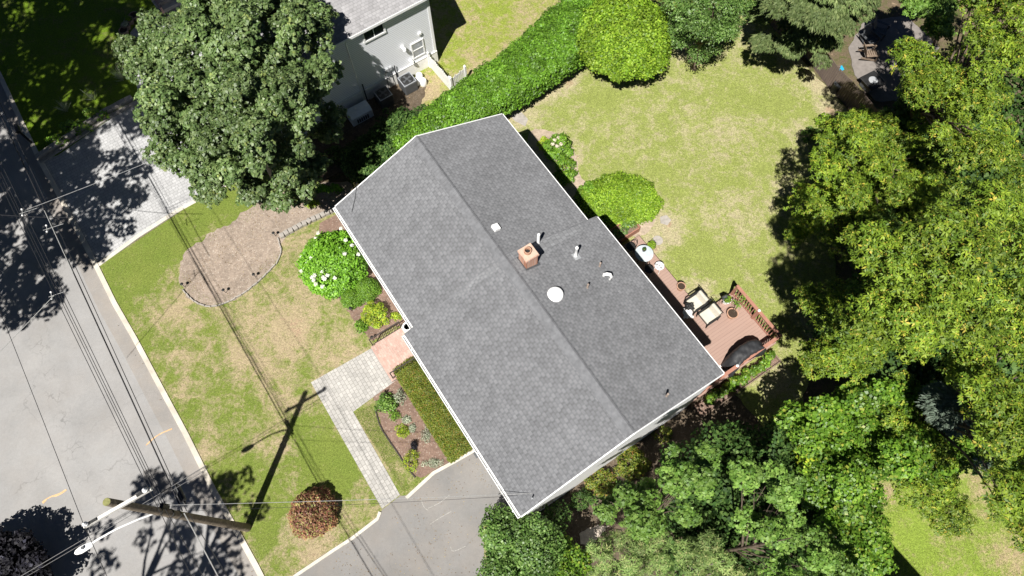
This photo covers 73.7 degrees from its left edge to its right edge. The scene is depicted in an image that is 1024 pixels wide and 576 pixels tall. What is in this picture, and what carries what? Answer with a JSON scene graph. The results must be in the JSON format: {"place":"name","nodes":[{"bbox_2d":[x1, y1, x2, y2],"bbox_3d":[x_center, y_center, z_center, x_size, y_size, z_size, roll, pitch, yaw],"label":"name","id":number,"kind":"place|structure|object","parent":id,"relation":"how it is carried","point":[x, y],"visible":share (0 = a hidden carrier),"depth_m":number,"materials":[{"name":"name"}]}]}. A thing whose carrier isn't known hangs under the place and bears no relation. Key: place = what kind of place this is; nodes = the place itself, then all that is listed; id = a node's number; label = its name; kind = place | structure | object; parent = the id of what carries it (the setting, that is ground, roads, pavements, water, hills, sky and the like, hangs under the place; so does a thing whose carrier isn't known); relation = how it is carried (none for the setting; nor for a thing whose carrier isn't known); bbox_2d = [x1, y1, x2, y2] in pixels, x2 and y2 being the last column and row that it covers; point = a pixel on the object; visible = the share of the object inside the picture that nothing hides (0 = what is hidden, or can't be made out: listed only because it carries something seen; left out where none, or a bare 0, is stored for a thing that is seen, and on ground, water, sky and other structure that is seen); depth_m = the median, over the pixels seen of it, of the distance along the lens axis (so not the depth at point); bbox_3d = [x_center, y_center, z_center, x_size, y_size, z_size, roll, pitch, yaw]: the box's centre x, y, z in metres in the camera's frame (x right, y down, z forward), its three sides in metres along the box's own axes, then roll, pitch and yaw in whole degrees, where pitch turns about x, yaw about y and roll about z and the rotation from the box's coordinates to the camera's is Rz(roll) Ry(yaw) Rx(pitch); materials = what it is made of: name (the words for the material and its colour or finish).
{"place":"outdoors","nodes":[
{"label":"outdoors","id":0,"kind":"place"},
{"bbox_2d":[0,0,156,156],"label":"street lawn","id":1,"kind":"structure","parent":0,"point":[53,53],"depth_m":37.78,"materials":[{"name":"green plant"}]},
{"bbox_2d":[58,117,93,135],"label":"border plant","id":2,"kind":"object","parent":1,"relation":"on","point":[69,123],"visible":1,"depth_m":35.65,"materials":[{"name":"green plant"}]},
{"bbox_2d":[81,106,110,122],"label":"border plant","id":3,"kind":"object","parent":1,"relation":"on","point":[91,110],"visible":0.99,"depth_m":36.02,"materials":[{"name":"green plant"}]},
{"bbox_2d":[0,91,238,575],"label":"road","id":4,"kind":"structure","parent":0,"point":[96,459],"depth_m":30.00,"materials":[{"name":"grey asphalt"}]},
{"bbox_2d":[0,526,53,575],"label":"purple tree","id":5,"kind":"object","parent":4,"relation":"on","point":[22,553],"visible":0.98,"depth_m":26.31,"materials":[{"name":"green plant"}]},
{"bbox_2d":[0,82,92,266],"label":"road edge","id":6,"kind":"object","parent":4,"relation":"on","point":[27,150],"visible":0.93,"depth_m":35.08,"materials":[{"name":"concrete"}]},
{"bbox_2d":[0,72,263,575],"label":"kerb","id":7,"kind":"structure","parent":4,"relation":"on","point":[206,475],"depth_m":31.36,"materials":[{"name":"concrete"}]},
{"bbox_2d":[44,194,256,575],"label":"gutter strip","id":8,"kind":"object","parent":4,"relation":"on","point":[235,552],"visible":0.94,"depth_m":30.39,"materials":[{"name":"concrete"}]},
{"bbox_2d":[143,469,173,494],"bbox_3d":[-15.006,8.264,29.130,1.891,0.006,0.695,30,71,12],"label":"asphalt patch","id":9,"kind":"object","parent":4,"relation":"on","point":[161,481],"visible":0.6,"depth_m":29.14,"materials":[{"name":"grey asphalt"}]},
{"bbox_2d":[130,8,205,133],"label":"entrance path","id":10,"kind":"structure","parent":0,"point":[134,32],"depth_m":38.36,"materials":[{"name":"grey concrete"}]},
{"bbox_2d":[44,100,306,261],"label":"neighbour driveway","id":11,"kind":"structure","parent":0,"point":[112,214],"depth_m":34.67,"materials":[{"name":"grey asphalt"}]},
{"bbox_2d":[97,175,523,575],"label":"front lawn","id":12,"kind":"structure","parent":0,"point":[219,402],"depth_m":30.84,"materials":[{"name":"green plant"}]},
{"bbox_2d":[74,487,251,554],"bbox_3d":[-11.987,8.405,23.919,3.406,10.120,0.670,-22,69,-8],"label":"utility pole","id":13,"kind":"object","parent":12,"relation":"on","point":[128,504],"visible":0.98,"depth_m":21.37,"materials":[{"name":"brown wood"}]},
{"bbox_2d":[0,312,82,522],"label":"overhead wire","id":14,"kind":"object","parent":13,"relation":"attached to","point":[43,421],"visible":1,"depth_m":20.59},
{"bbox_2d":[0,184,147,486],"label":"overhead wire","id":15,"kind":"object","parent":13,"relation":"attached to","point":[75,337],"visible":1,"depth_m":21.62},
{"bbox_2d":[0,176,159,503],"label":"secondary cable","id":16,"kind":"object","parent":13,"relation":"attached to","point":[82,344],"visible":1,"depth_m":24.19,"materials":[{"name":"black rubber"}]},
{"bbox_2d":[0,171,161,501],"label":"secondary cable","id":17,"kind":"object","parent":13,"relation":"attached to","point":[83,340],"visible":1,"depth_m":24.23,"materials":[{"name":"black rubber"}]},
{"bbox_2d":[0,162,166,505],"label":"secondary cable","id":18,"kind":"object","parent":13,"relation":"attached to","point":[86,339],"visible":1,"depth_m":24.24,"materials":[{"name":"black rubber"}]},
{"bbox_2d":[0,113,182,510],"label":"communication cable","id":19,"kind":"object","parent":13,"relation":"attached to","point":[98,326],"visible":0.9,"depth_m":25.17,"materials":[{"name":"black rubber"}]},
{"bbox_2d":[0,103,186,510],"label":"communication cable","id":20,"kind":"object","parent":13,"relation":"attached to","point":[93,306],"visible":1,"depth_m":25.61,"materials":[{"name":"black rubber"}]},
{"bbox_2d":[111,0,350,213],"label":"maple tree","id":21,"kind":"object","parent":12,"relation":"on","point":[239,101],"visible":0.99,"depth_m":26.92,"materials":[{"name":"green plant"}]},
{"bbox_2d":[179,181,352,305],"bbox_3d":[-12.163,-2.728,33.670,3.890,0.166,9.537,42,74,16],"label":"mulch bed","id":22,"kind":"object","parent":12,"relation":"on","point":[227,277],"visible":0.73,"depth_m":33.19,"materials":[{"name":"brown soil"}]},
{"bbox_2d":[286,485,339,539],"bbox_3d":[-8.229,9.201,27.958,2.157,1.512,2.018,-24,69,-9],"label":"red maple shrub","id":23,"kind":"object","parent":12,"relation":"on","point":[317,518],"visible":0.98,"depth_m":27.71,"materials":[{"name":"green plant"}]},
{"bbox_2d":[311,349,399,507],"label":"walkway","id":24,"kind":"structure","parent":12,"relation":"on","point":[345,391],"depth_m":30.32,"materials":[{"name":"beige stone"}]},
{"bbox_2d":[319,215,404,340],"bbox_3d":[-7.472,-0.357,32.663,2.773,0.167,7.367,-30,71,-11],"label":"foundation bed","id":25,"kind":"object","parent":12,"relation":"on","point":[332,223],"visible":0.26,"depth_m":32.08,"materials":[{"name":"brown soil"}]},
{"bbox_2d":[294,227,367,300],"bbox_3d":[-8.447,-1.356,31.731,3.437,2.587,3.344,-30,70,-11],"label":"hydrangea","id":26,"kind":"object","parent":25,"relation":"on","point":[332,264],"visible":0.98,"depth_m":31.17,"materials":[{"name":"green plant"}]},
{"bbox_2d":[340,289,363,309],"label":"boxwood","id":27,"kind":"object","parent":25,"relation":"on","point":[349,298],"visible":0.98,"depth_m":31.67,"materials":[{"name":"green plant"}]},
{"bbox_2d":[353,277,381,303],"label":"boxwood","id":28,"kind":"object","parent":25,"relation":"on","point":[367,289],"visible":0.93,"depth_m":31.79,"materials":[{"name":"green plant"}]},
{"bbox_2d":[360,300,389,328],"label":"leafy shrub","id":29,"kind":"object","parent":25,"relation":"on","point":[369,308],"visible":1,"depth_m":31.21,"materials":[{"name":"yellow plant"}]},
{"bbox_2d":[373,375,468,477],"bbox_3d":[-3.992,5.993,30.022,3.090,0.168,4.645,-36,72,-13],"label":"garden bed","id":30,"kind":"object","parent":12,"relation":"on","point":[428,450],"visible":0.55,"depth_m":29.75,"materials":[{"name":"brown soil"}]},
{"bbox_2d":[374,392,398,413],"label":"garden plant","id":31,"kind":"object","parent":30,"relation":"on","point":[389,402],"visible":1,"depth_m":29.96,"materials":[{"name":"green plant"}]},
{"bbox_2d":[402,449,419,471],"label":"garden plant","id":32,"kind":"object","parent":30,"relation":"on","point":[413,458],"visible":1,"depth_m":29.18,"materials":[{"name":"green plant"}]},
{"bbox_2d":[393,356,473,463],"bbox_3d":[-3.420,5.201,29.850,1.481,0.907,5.064,-32,71,-12],"label":"yew hedge","id":33,"kind":"object","parent":12,"relation":"on","point":[429,400],"visible":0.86,"depth_m":29.48,"materials":[{"name":"green plant"}]},
{"bbox_2d":[476,502,567,575],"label":"holly tree","id":34,"kind":"object","parent":12,"relation":"on","point":[514,545],"visible":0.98,"depth_m":24.58,"materials":[{"name":"green plant"}]},
{"bbox_2d":[286,84,426,182],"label":"bare soil","id":35,"kind":"structure","parent":0,"point":[351,132],"depth_m":36.01,"materials":[{"name":"brown soil"}]},
{"bbox_2d":[347,100,373,126],"bbox_3d":[-8.010,-9.183,35.880,1.400,0.765,0.850,-33,71,-12],"label":"generator","id":36,"kind":"object","parent":35,"relation":"on","point":[360,112],"visible":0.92,"depth_m":35.62,"materials":[{"name":"metal"}]},
{"bbox_2d":[373,85,394,108],"bbox_3d":[-6.786,-10.105,36.228,0.950,0.800,0.950,-33,71,-12],"label":"air conditioner","id":37,"kind":"object","parent":35,"relation":"on","point":[383,96],"visible":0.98,"depth_m":35.93,"materials":[{"name":"metal"}]},
{"bbox_2d":[397,72,417,95],"bbox_3d":[-5.576,-10.937,36.564,0.950,0.800,0.950,-33,71,-12],"label":"air conditioner","id":38,"kind":"object","parent":35,"relation":"on","point":[407,83],"visible":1,"depth_m":36.27,"materials":[{"name":"metal"}]},
{"bbox_2d":[299,453,511,575],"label":"driveway","id":39,"kind":"structure","parent":0,"point":[391,533],"depth_m":28.20,"materials":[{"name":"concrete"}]},
{"bbox_2d":[98,0,1023,575],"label":"ground","id":40,"kind":"structure","parent":0,"point":[844,270],"depth_m":36.89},
{"bbox_2d":[35,95,136,162],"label":"retaining wall","id":41,"kind":"structure","parent":40,"relation":"on","point":[45,154],"depth_m":35.82,"materials":[{"name":"grey stone"}]},
{"bbox_2d":[98,185,226,265],"bbox_3d":[-16.763,-3.606,34.029,8.446,0.125,0.522,-36,72,-13],"label":"driveway border","id":42,"kind":"object","parent":40,"relation":"on","point":[142,233],"visible":0.58,"depth_m":33.65,"materials":[{"name":"concrete"}]},
{"bbox_2d":[151,0,183,16],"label":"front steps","id":43,"kind":"structure","parent":40,"relation":"on","point":[164,6],"depth_m":38.76,"materials":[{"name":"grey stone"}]},
{"bbox_2d":[293,511,381,575],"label":"driveway kerb","id":44,"kind":"structure","parent":40,"relation":"on","point":[367,526],"depth_m":28.00,"materials":[{"name":"concrete"}]},
{"bbox_2d":[256,0,437,136],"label":"house","id":45,"kind":"structure","parent":40,"relation":"on","point":[378,44],"depth_m":34.10,"materials":[{"name":"grey paint"}]},
{"bbox_2d":[361,23,385,43],"bbox_3d":[-6.698,-12.375,33.047,1.250,0.740,0.075,-33,71,-12],"label":"window","id":46,"kind":"structure","parent":45,"relation":"in","point":[379,30],"depth_m":33.11,"materials":[{"name":"white glass"}]},
{"bbox_2d":[410,38,424,59],"bbox_3d":[-4.939,-12.549,35.819,0.760,1.090,0.070,-33,71,-12],"label":"window","id":47,"kind":"structure","parent":45,"relation":"in","point":[417,48],"depth_m":35.79,"materials":[{"name":"white glass"}]},
{"bbox_2d":[339,106,419,183],"bbox_3d":[-6.579,-7.233,34.638,2.549,1.559,5.105,42,74,16],"label":"hedge","id":48,"kind":"object","parent":40,"relation":"on","point":[369,154],"visible":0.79,"depth_m":34.06,"materials":[{"name":"green plant"}]},
{"bbox_2d":[371,324,416,381],"bbox_3d":[-5.011,2.857,31.023,2.180,0.520,1.960,-32,71,-12],"label":"porch","id":49,"kind":"object","parent":40,"relation":"on","point":[391,351],"visible":0.62,"depth_m":30.96,"materials":[{"name":"red brick"}]},
{"bbox_2d":[391,93,456,149],"bbox_3d":[-4.158,-8.092,34.662,4.421,2.138,2.400,-37,72,-14],"label":"hedge","id":50,"kind":"object","parent":40,"relation":"on","point":[435,116],"visible":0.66,"depth_m":33.87,"materials":[{"name":"green plant"}]},
{"bbox_2d":[405,449,474,497],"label":"driveway kerb","id":51,"kind":"structure","parent":40,"relation":"on","point":[419,485],"depth_m":29.09,"materials":[{"name":"concrete"}]},
{"bbox_2d":[438,0,594,124],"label":"hedge","id":52,"kind":"object","parent":40,"relation":"on","point":[538,57],"visible":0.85,"depth_m":34.42,"materials":[{"name":"green plant"}]},
{"bbox_2d":[332,113,724,518],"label":"house","id":53,"kind":"structure","parent":40,"relation":"on","point":[557,347],"depth_m":25.28,"materials":[{"name":"grey"}]},
{"bbox_2d":[182,493,531,504],"bbox_3d":[-5.014,7.017,22.724,12.220,1.224,0.016,-2,68,-1],"label":"service drop","id":54,"kind":"object","parent":53,"relation":"attached to","point":[348,500],"visible":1,"depth_m":22.97,"materials":[{"name":"metal"}]},
{"bbox_2d":[748,0,881,70],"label":"hemlock tree","id":55,"kind":"object","parent":40,"relation":"on","point":[828,21],"visible":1,"depth_m":31.54,"materials":[{"name":"green plant"}]},
{"bbox_2d":[769,8,890,124],"bbox_3d":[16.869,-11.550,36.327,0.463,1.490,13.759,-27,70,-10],"label":"mulch bed","id":56,"kind":"object","parent":40,"relation":"on","point":[827,75],"visible":0.35,"depth_m":35.92,"materials":[{"name":"brown soil"}]},
{"bbox_2d":[766,377,989,575],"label":"broadleaf tree","id":57,"kind":"object","parent":40,"relation":"on","point":[862,449],"visible":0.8,"depth_m":24.66,"materials":[{"name":"green plant"}]},
{"bbox_2d":[790,159,1023,386],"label":"oak tree","id":58,"kind":"object","parent":40,"relation":"on","point":[905,255],"visible":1,"depth_m":20.16,"materials":[{"name":"green plant"}]},
{"bbox_2d":[805,28,1023,480],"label":"understory tree","id":59,"kind":"object","parent":40,"relation":"on","point":[916,367],"visible":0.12,"depth_m":28.38,"materials":[{"name":"green plant"}]},
{"bbox_2d":[847,35,1023,207],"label":"oak tree","id":60,"kind":"object","parent":40,"relation":"on","point":[958,90],"visible":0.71,"depth_m":24.85,"materials":[{"name":"green plant"}]},
{"bbox_2d":[880,296,1023,553],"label":"oak tree","id":61,"kind":"object","parent":40,"relation":"on","point":[985,406],"visible":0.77,"depth_m":21.14,"materials":[{"name":"green plant"}]},
{"bbox_2d":[897,0,1023,139],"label":"oak tree","id":62,"kind":"object","parent":40,"relation":"on","point":[988,34],"visible":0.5,"depth_m":25.71,"materials":[{"name":"green plant"}]},
{"bbox_2d":[413,0,752,110],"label":"neighbour lawn","id":63,"kind":"structure","parent":0,"point":[471,35],"depth_m":38.42,"materials":[{"name":"green plant"}]},
{"bbox_2d":[426,51,450,89],"bbox_3d":[-3.883,-11.584,36.561,0.160,1.280,2.176,-34,71,-13],"label":"picket fence","id":64,"kind":"object","parent":63,"relation":"on","point":[438,71],"visible":0.96,"depth_m":36.60,"materials":[{"name":"white paint"}]},
{"bbox_2d":[534,380,812,575],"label":"side yard","id":65,"kind":"structure","parent":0,"point":[685,423],"depth_m":29.49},
{"bbox_2d":[534,499,572,531],"bbox_3d":[1.552,9.257,27.316,1.719,2.826,1.429,0,68,0],"label":"bare shrub","id":66,"kind":"object","parent":65,"relation":"on","point":[555,515],"visible":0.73,"depth_m":26.57,"materials":[{"name":"plant"}]},
{"bbox_2d":[547,530,594,575],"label":"vine thicket","id":67,"kind":"object","parent":65,"relation":"on","point":[574,562],"visible":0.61,"depth_m":25.25,"materials":[{"name":"green plant"}]},
{"bbox_2d":[569,487,595,510],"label":"shrub","id":68,"kind":"object","parent":65,"relation":"on","point":[582,495],"visible":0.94,"depth_m":28.31,"materials":[{"name":"green plant"}]},
{"bbox_2d":[579,525,607,545],"bbox_3d":[3.312,10.129,28.289,0.711,0.136,1.328,41,73,15],"label":"gravel patch","id":69,"kind":"object","parent":65,"relation":"on","point":[595,532],"visible":0.84,"depth_m":28.20,"materials":[{"name":"grey gravel"}]},
{"bbox_2d":[583,468,618,497],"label":"shrub","id":70,"kind":"object","parent":65,"relation":"on","point":[610,479],"visible":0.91,"depth_m":28.55,"materials":[{"name":"green plant"}]},
{"bbox_2d":[585,527,675,575],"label":"pine tree","id":71,"kind":"object","parent":65,"relation":"on","point":[630,569],"visible":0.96,"depth_m":23.25,"materials":[{"name":"green plant"}]},
{"bbox_2d":[612,445,652,480],"bbox_3d":[5.037,7.465,28.913,1.660,0.921,1.441,-34,71,-13],"label":"shrub","id":72,"kind":"object","parent":65,"relation":"on","point":[637,464],"visible":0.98,"depth_m":28.81,"materials":[{"name":"green plant"}]},
{"bbox_2d":[588,440,723,545],"bbox_3d":[4.968,7.712,24.317,4.468,9.513,2.643,-31,71,-12],"label":"broadleaf tree","id":73,"kind":"object","parent":65,"relation":"on","point":[644,519],"visible":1,"depth_m":21.77,"materials":[{"name":"green plant"}]},
{"bbox_2d":[651,425,672,443],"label":"shrub","id":74,"kind":"object","parent":65,"relation":"on","point":[669,431],"visible":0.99,"depth_m":29.38,"materials":[{"name":"green plant"}]},
{"bbox_2d":[669,527,760,575],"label":"pine tree","id":75,"kind":"object","parent":65,"relation":"on","point":[694,549],"visible":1,"depth_m":23.29,"materials":[{"name":"green plant"}]},
{"bbox_2d":[647,419,822,575],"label":"understory tree","id":76,"kind":"object","parent":65,"relation":"on","point":[714,512],"visible":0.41,"depth_m":25.53,"materials":[{"name":"green plant"}]},
{"bbox_2d":[724,455,871,575],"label":"broadleaf tree","id":77,"kind":"object","parent":65,"relation":"on","point":[823,559],"visible":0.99,"depth_m":21.12,"materials":[{"name":"green plant"}]},
{"bbox_2d":[792,421,836,472],"bbox_3d":[11.495,6.536,27.312,2.139,4.799,2.229,0,68,0],"label":"tree","id":78,"kind":"object","parent":65,"relation":"on","point":[805,462],"visible":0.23,"depth_m":25.09,"materials":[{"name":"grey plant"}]},
{"bbox_2d":[505,14,847,430],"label":"back lawn","id":79,"kind":"structure","parent":0,"point":[758,400],"depth_m":35.09,"materials":[{"name":"green plant"}]},
{"bbox_2d":[183,90,846,449],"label":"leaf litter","id":80,"kind":"object","parent":79,"relation":"on","point":[395,380],"visible":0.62,"depth_m":32.90,"materials":[{"name":"brown plant"}]},
{"bbox_2d":[509,109,527,125],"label":"paving slab","id":81,"kind":"structure","parent":79,"relation":"on","point":[518,116],"depth_m":36.09,"materials":[{"name":"grey stone"}]},
{"bbox_2d":[528,129,655,236],"bbox_3d":[3.448,-5.157,34.581,2.944,0.156,8.273,-40,73,-15],"label":"back bed","id":82,"kind":"object","parent":79,"relation":"on","point":[534,137],"visible":0.3,"depth_m":34.95,"materials":[{"name":"brown soil"}]},
{"bbox_2d":[542,132,573,161],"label":"hydrangea","id":83,"kind":"object","parent":82,"relation":"on","point":[561,139],"visible":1,"depth_m":34.70,"materials":[{"name":"green plant"}]},
{"bbox_2d":[553,154,577,185],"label":"shrub","id":84,"kind":"object","parent":82,"relation":"on","point":[567,172],"visible":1,"depth_m":34.45,"materials":[{"name":"green plant"}]},
{"bbox_2d":[574,170,663,229],"bbox_3d":[5.280,-4.448,33.315,4.372,1.872,3.105,-13,68,-5],"label":"round shrub","id":85,"kind":"object","parent":82,"relation":"on","point":[618,198],"visible":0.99,"depth_m":32.89,"materials":[{"name":"green plant"}]},
{"bbox_2d":[575,0,671,83],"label":"round shrub","id":86,"kind":"object","parent":79,"relation":"on","point":[624,40],"visible":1,"depth_m":34.16,"materials":[{"name":"green plant"}]},
{"bbox_2d":[609,220,640,242],"bbox_3d":[5.178,-2.665,33.059,2.049,0.849,0.750,-32,71,-12],"label":"corner planter","id":87,"kind":"object","parent":79,"relation":"on","point":[622,234],"visible":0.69,"depth_m":33.02,"materials":[{"name":"green plant"}]},
{"bbox_2d":[622,236,781,404],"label":"deck","id":88,"kind":"structure","parent":79,"relation":"on","point":[723,337],"depth_m":31.18,"materials":[{"name":"brown paint"}]},
{"bbox_2d":[635,245,652,263],"bbox_3d":[6.171,-1.483,32.184,0.860,0.725,0.860,0,68,0],"label":"round table","id":89,"kind":"object","parent":88,"relation":"on","point":[645,256],"visible":0.98,"depth_m":31.84,"materials":[{"name":"white metal"}]},
{"bbox_2d":[683,288,709,314],"bbox_3d":[8.433,0.627,31.178,0.755,0.940,0.740,-32,71,-12],"label":"armchair","id":90,"kind":"object","parent":88,"relation":"on","point":[699,300],"visible":0.99,"depth_m":31.11,"materials":[{"name":"beige fabric"}]},
{"bbox_2d":[696,301,723,327],"bbox_3d":[8.956,1.209,30.935,0.755,0.940,0.740,-32,71,-12],"label":"armchair","id":91,"kind":"object","parent":88,"relation":"on","point":[709,314],"visible":1,"depth_m":30.88,"materials":[{"name":"fabric"}]},
{"bbox_2d":[721,339,765,377],"bbox_3d":[10.262,2.937,30.099,2.006,1.154,0.936,-32,71,-12],"label":"covered grill","id":92,"kind":"object","parent":88,"relation":"on","point":[740,354],"visible":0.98,"depth_m":29.71,"materials":[{"name":"black fabric"}]},
{"bbox_2d":[658,0,757,70],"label":"tree","id":93,"kind":"object","parent":79,"relation":"on","point":[706,24],"visible":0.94,"depth_m":33.03,"materials":[{"name":"green plant"}]},
{"bbox_2d":[693,350,780,418],"bbox_3d":[10.041,4.136,30.277,4.625,0.752,0.768,-32,71,-12],"label":"garden bed","id":94,"kind":"object","parent":79,"relation":"on","point":[724,393],"visible":1,"depth_m":30.22,"materials":[{"name":"green plant"}]},
{"bbox_2d":[801,126,825,143],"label":"garden plant","id":95,"kind":"object","parent":79,"relation":"on","point":[816,132],"visible":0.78,"depth_m":35.24,"materials":[{"name":"green plant"}]},
{"bbox_2d":[782,109,953,263],"bbox_3d":[15.127,-3.953,29.582,6.458,8.577,7.435,25,70,10],"label":"oak tree","id":96,"kind":"object","parent":79,"relation":"on","point":[868,176],"visible":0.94,"depth_m":27.43,"materials":[{"name":"green plant"}]},
{"bbox_2d":[848,16,938,101],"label":"fire pit terrace","id":97,"kind":"structure","parent":0,"point":[901,27],"depth_m":37.62,"materials":[{"name":"grey stone"}]},
{"bbox_2d":[857,42,880,61],"bbox_3d":[19.388,-12.825,37.049,0.988,0.958,0.850,-5,68,-2],"label":"slatted chair","id":98,"kind":"object","parent":97,"relation":"on","point":[868,53],"visible":1,"depth_m":37.12,"materials":[{"name":"brown wood"}]},
{"bbox_2d":[858,22,881,49],"bbox_3d":[19.624,-13.850,37.470,0.850,0.958,0.988,-28,70,-11],"label":"slatted chair","id":99,"kind":"object","parent":97,"relation":"on","point":[867,36],"visible":0.97,"depth_m":37.46,"materials":[{"name":"black wood"}]},
{"bbox_2d":[859,70,885,93],"bbox_3d":[19.190,-10.946,36.499,1.000,0.545,1.000,-27,70,-10],"label":"fire table","id":100,"kind":"object","parent":97,"relation":"on","point":[871,81],"visible":1,"depth_m":36.28,"materials":[{"name":"black metal"}]},
{"bbox_2d":[871,16,889,41],"bbox_3d":[20.252,-14.356,37.675,0.988,0.958,0.850,28,70,11],"label":"slatted chair","id":101,"kind":"object","parent":97,"relation":"on","point":[878,30],"visible":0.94,"depth_m":37.71,"materials":[{"name":"brown wood"}]},
{"bbox_2d":[898,0,958,64],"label":"maple tree","id":102,"kind":"object","parent":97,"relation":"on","point":[937,15],"visible":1,"depth_m":31.64,"materials":[{"name":"green plant"}]},
{"bbox_2d":[851,456,1023,575],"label":"lawn","id":103,"kind":"structure","parent":0,"point":[922,535],"depth_m":27.98,"materials":[{"name":"green plant"}]},
{"bbox_2d":[880,380,990,475],"bbox_3d":[15.915,5.602,26.242,4.003,7.443,2.222,24,70,10],"label":"spruce tree","id":104,"kind":"object","parent":103,"relation":"on","point":[939,406],"visible":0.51,"depth_m":23.36,"materials":[{"name":"green plant"}]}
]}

